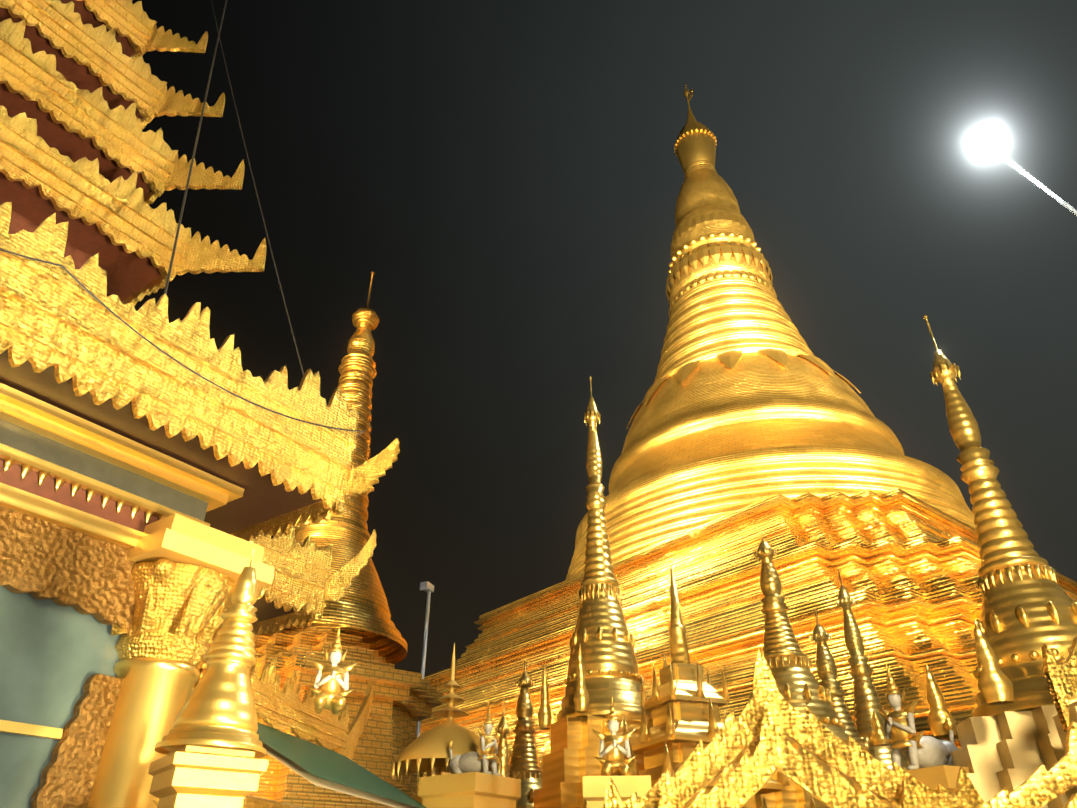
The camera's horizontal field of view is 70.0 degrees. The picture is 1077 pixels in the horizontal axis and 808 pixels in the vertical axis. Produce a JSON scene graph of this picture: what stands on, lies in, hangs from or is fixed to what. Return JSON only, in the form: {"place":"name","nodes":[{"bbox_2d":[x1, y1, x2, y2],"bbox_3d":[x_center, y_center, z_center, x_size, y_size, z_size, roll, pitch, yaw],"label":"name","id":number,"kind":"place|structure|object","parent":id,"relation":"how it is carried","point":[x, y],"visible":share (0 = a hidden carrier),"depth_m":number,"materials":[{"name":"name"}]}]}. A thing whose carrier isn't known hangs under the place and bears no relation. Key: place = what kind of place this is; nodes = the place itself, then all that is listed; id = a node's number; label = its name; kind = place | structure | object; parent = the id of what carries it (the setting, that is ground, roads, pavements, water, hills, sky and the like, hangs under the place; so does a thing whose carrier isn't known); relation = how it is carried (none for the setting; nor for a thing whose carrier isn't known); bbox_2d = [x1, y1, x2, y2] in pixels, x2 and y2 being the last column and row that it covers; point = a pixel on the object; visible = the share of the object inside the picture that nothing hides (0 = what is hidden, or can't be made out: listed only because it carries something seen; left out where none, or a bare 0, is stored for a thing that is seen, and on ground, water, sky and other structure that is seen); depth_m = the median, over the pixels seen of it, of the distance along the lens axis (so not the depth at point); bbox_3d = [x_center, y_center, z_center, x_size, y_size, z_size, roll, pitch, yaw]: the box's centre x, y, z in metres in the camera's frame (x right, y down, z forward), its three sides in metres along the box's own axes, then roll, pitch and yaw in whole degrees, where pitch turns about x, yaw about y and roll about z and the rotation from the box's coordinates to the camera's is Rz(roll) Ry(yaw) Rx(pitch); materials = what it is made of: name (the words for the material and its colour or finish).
{"place":"outdoors","nodes":[
{"label":"outdoors","id":0,"kind":"place"},
{"bbox_2d":[87,514,274,807],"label":"pavilion columns","id":1,"kind":"structure","parent":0,"point":[185,572],"depth_m":5.45,"materials":[{"name":"gold metal"}]},
{"bbox_2d":[0,349,321,658],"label":"entablature","id":2,"kind":"structure","parent":1,"relation":"on","point":[106,470],"depth_m":5.58,"materials":[{"name":"gold metal"}]},
{"bbox_2d":[0,586,122,807],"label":"pavilion window","id":3,"kind":"structure","parent":2,"relation":"in","point":[54,657],"depth_m":5.00,"materials":[{"name":"teal glass"}]},
{"bbox_2d":[0,506,136,807],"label":"carved wall trim","id":4,"kind":"structure","parent":2,"relation":"attached to","point":[79,572],"depth_m":5.13,"materials":[{"name":"gold metal"}]},
{"bbox_2d":[0,0,161,301],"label":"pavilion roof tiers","id":5,"kind":"object","parent":2,"relation":"on","point":[128,274],"visible":0.25,"depth_m":7.47,"materials":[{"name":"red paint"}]},
{"bbox_2d":[132,0,1076,676],"label":"sky","id":6,"kind":"structure","parent":0,"point":[508,175],"materials":[{"name":"black"}]},
{"bbox_2d":[989,146,1076,215],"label":"floodlight arm","id":7,"kind":"object","parent":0,"point":[1057,198],"visible":1,"depth_m":12.80},
{"bbox_2d":[965,123,1007,162],"bbox_3d":[7.643,-4.450,13.107,0.728,0.466,0.727,1,-33,-1],"label":"floodlight","id":8,"kind":"object","parent":7,"relation":"attached to","point":[980,145],"visible":0.96,"depth_m":13.07,"materials":[{"name":"white"}]},
{"bbox_2d":[1041,637,1076,731],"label":"roof ornament","id":9,"kind":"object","parent":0,"point":[1061,676],"depth_m":4.91,"materials":[{"name":"gold metal"}]},
{"label":"ground platform","id":10,"kind":"structure","parent":0,"visible":0},
{"bbox_2d":[0,0,399,542],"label":"pavilion eave boards","id":11,"kind":"object","parent":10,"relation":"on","point":[64,323],"visible":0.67,"depth_m":6.53,"materials":[{"name":"gold metal"}]},
{"bbox_2d":[0,248,61,266],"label":"festoon wire","id":12,"kind":"object","parent":11,"relation":"attached to","point":[17,254],"visible":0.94,"depth_m":4.85,"materials":[{"name":"grey metal"}]},
{"bbox_2d":[164,0,226,293],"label":"wire","id":13,"kind":"object","parent":11,"relation":"attached to","point":[180,219],"visible":0.96,"depth_m":7.80,"materials":[{"name":"grey metal"}]},
{"bbox_2d":[62,265,364,431],"bbox_3d":[-2.337,-0.219,5.894,0.016,0.321,2.700,-21,-38,29],"label":"festoon wire","id":14,"kind":"object","parent":11,"relation":"attached to","point":[117,316],"visible":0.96,"depth_m":5.59,"materials":[{"name":"grey metal"}]},
{"bbox_2d":[211,0,303,375],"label":"wire","id":15,"kind":"object","parent":11,"relation":"attached to","point":[297,352],"visible":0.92,"depth_m":9.28,"materials":[{"name":"grey metal"}]},
{"bbox_2d":[148,549,268,807],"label":"small stupa","id":16,"kind":"object","parent":10,"relation":"on","point":[209,745],"visible":1,"depth_m":3.42,"materials":[{"name":"gold metal"}]},
{"bbox_2d":[194,595,302,684],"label":"roof","id":17,"kind":"structure","parent":10,"relation":"on","point":[266,610],"depth_m":9.02,"materials":[{"name":"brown wood"}]},
{"bbox_2d":[252,527,376,638],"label":"roof eave boards","id":18,"kind":"object","parent":17,"relation":"on","point":[301,578],"visible":0.23,"depth_m":8.81,"materials":[{"name":"gold metal"}]},
{"bbox_2d":[242,722,425,807],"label":"lean to wall roof","id":19,"kind":"object","parent":10,"relation":"on","point":[317,765],"visible":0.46,"depth_m":6.14,"materials":[{"name":"green metal"}]},
{"bbox_2d":[192,658,373,759],"bbox_3d":[-2.236,2.708,7.256,0.751,0.900,3.316,1,-33,-1],"label":"lean to ridge crest","id":20,"kind":"object","parent":19,"relation":"on","point":[286,708],"visible":0.6,"depth_m":7.13,"materials":[{"name":"gold metal"}]},
{"bbox_2d":[309,624,357,713],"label":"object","id":21,"kind":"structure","parent":19,"relation":"on","point":[332,680],"depth_m":6.73,"materials":[{"name":"paint"}]},
{"bbox_2d":[249,271,443,807],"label":"stupa","id":22,"kind":"object","parent":10,"relation":"on","point":[373,641],"visible":0.54,"depth_m":15.82,"materials":[{"name":"gold metal"}]},
{"bbox_2d":[416,581,433,771],"bbox_3d":[-3.500,9.882,21.563,0.240,9.996,0.525,-10,-34,16],"label":"lamp post","id":23,"kind":"object","parent":10,"relation":"on","point":[427,587],"visible":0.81,"depth_m":23.62,"materials":[{"name":"grey metal"}]},
{"bbox_2d":[391,643,502,803],"bbox_3d":[-1.010,4.683,8.096,1.400,4.294,1.400,12,-34,-18],"label":"shrine","id":24,"kind":"object","parent":10,"relation":"on","point":[427,751],"visible":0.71,"depth_m":8.39,"materials":[{"name":"gold metal"}]},
{"bbox_2d":[418,705,520,807],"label":"lion statue","id":25,"kind":"object","parent":10,"relation":"on","point":[466,783],"visible":1,"depth_m":7.49,"materials":[{"name":"gold metal"}]},
{"bbox_2d":[496,700,510,776],"bbox_3d":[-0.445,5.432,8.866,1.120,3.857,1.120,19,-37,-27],"label":"statue","id":26,"kind":"object","parent":10,"relation":"on","point":[503,729],"visible":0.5,"depth_m":9.57,"materials":[{"name":"gold metal"}]},
{"bbox_2d":[507,660,541,807],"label":"stupa","id":27,"kind":"object","parent":10,"relation":"on","point":[524,766],"visible":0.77,"depth_m":10.83,"materials":[{"name":"gold metal"}]},
{"bbox_2d":[534,376,666,807],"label":"small stupa","id":28,"kind":"object","parent":10,"relation":"on","point":[603,668],"visible":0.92,"depth_m":8.29,"materials":[{"name":"gold metal"}]},
{"bbox_2d":[583,696,650,807],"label":"deva statue","id":29,"kind":"object","parent":10,"relation":"on","point":[614,748],"visible":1,"depth_m":6.27,"materials":[{"name":"paint"}]},
{"bbox_2d":[623,568,815,807],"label":"small shrine","id":30,"kind":"object","parent":10,"relation":"on","point":[684,702],"visible":0.67,"depth_m":7.16,"materials":[{"name":"gold metal"}]},
{"bbox_2d":[416,488,1076,790],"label":"stupa terraces","id":31,"kind":"object","parent":10,"relation":"on","point":[908,565],"visible":0.42,"depth_m":42.11,"materials":[{"name":"gold metal"}]},
{"bbox_2d":[565,160,976,580],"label":"stupa","id":32,"kind":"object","parent":31,"relation":"on","point":[711,437],"depth_m":65.42,"materials":[{"name":"gold metal"}]},
{"bbox_2d":[674,84,716,173],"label":"spire finial","id":33,"kind":"object","parent":32,"relation":"on","point":[695,140],"visible":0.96,"depth_m":100.16,"materials":[{"name":"gold metal"}]},
{"bbox_2d":[626,212,860,429],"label":"decorative bands","id":34,"kind":"object","parent":32,"relation":"attached to","point":[729,359],"visible":0.52,"depth_m":84.70,"materials":[{"name":"gold metal"}]},
{"bbox_2d":[737,538,890,807],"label":"stupa","id":35,"kind":"object","parent":10,"relation":"on","point":[800,688],"visible":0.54,"depth_m":8.84,"materials":[{"name":"gold metal"}]},
{"bbox_2d":[809,610,868,747],"bbox_3d":[4.436,5.655,10.832,2.000,5.594,2.000,9,-34,-14],"label":"stupa","id":36,"kind":"object","parent":10,"relation":"on","point":[826,669],"visible":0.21,"depth_m":11.67,"materials":[{"name":"gold metal"}]},
{"bbox_2d":[835,568,909,770],"bbox_3d":[5.636,6.003,12.610,1.760,6.917,1.760,9,-34,-14],"label":"stupa","id":37,"kind":"object","parent":10,"relation":"on","point":[866,700],"visible":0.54,"depth_m":13.22,"materials":[{"name":"gold metal"}]},
{"bbox_2d":[853,663,969,806],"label":"manussiha statue","id":38,"kind":"object","parent":10,"relation":"on","point":[930,761],"visible":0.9,"depth_m":6.19,"materials":[{"name":"paint"}]},
{"bbox_2d":[923,315,1076,807],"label":"stupa","id":39,"kind":"object","parent":10,"relation":"on","point":[1008,734],"visible":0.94,"depth_m":6.08,"materials":[{"name":"gold metal"}]},
{"bbox_2d":[1053,706,1076,786],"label":"stupa niche","id":40,"kind":"object","parent":39,"relation":"attached to","point":[1072,716],"visible":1,"depth_m":5.06,"materials":[{"name":"gold metal"}]},
{"bbox_3d":[2.529,3.038,3.260,1.804,1.870,1.667,1,-33,-1],"label":"shrine body","id":41,"kind":"object","parent":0,"visible":0},
{"bbox_2d":[603,647,984,807],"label":"ornate gable","id":42,"kind":"structure","parent":41,"relation":"on","point":[771,716],"depth_m":4.42,"materials":[{"name":"gold metal"}]},
{"bbox_2d":[966,720,1076,807],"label":"ornate gable","id":43,"kind":"structure","parent":41,"relation":"on","point":[1040,786],"depth_m":3.34,"materials":[{"name":"gold metal"}]}
]}

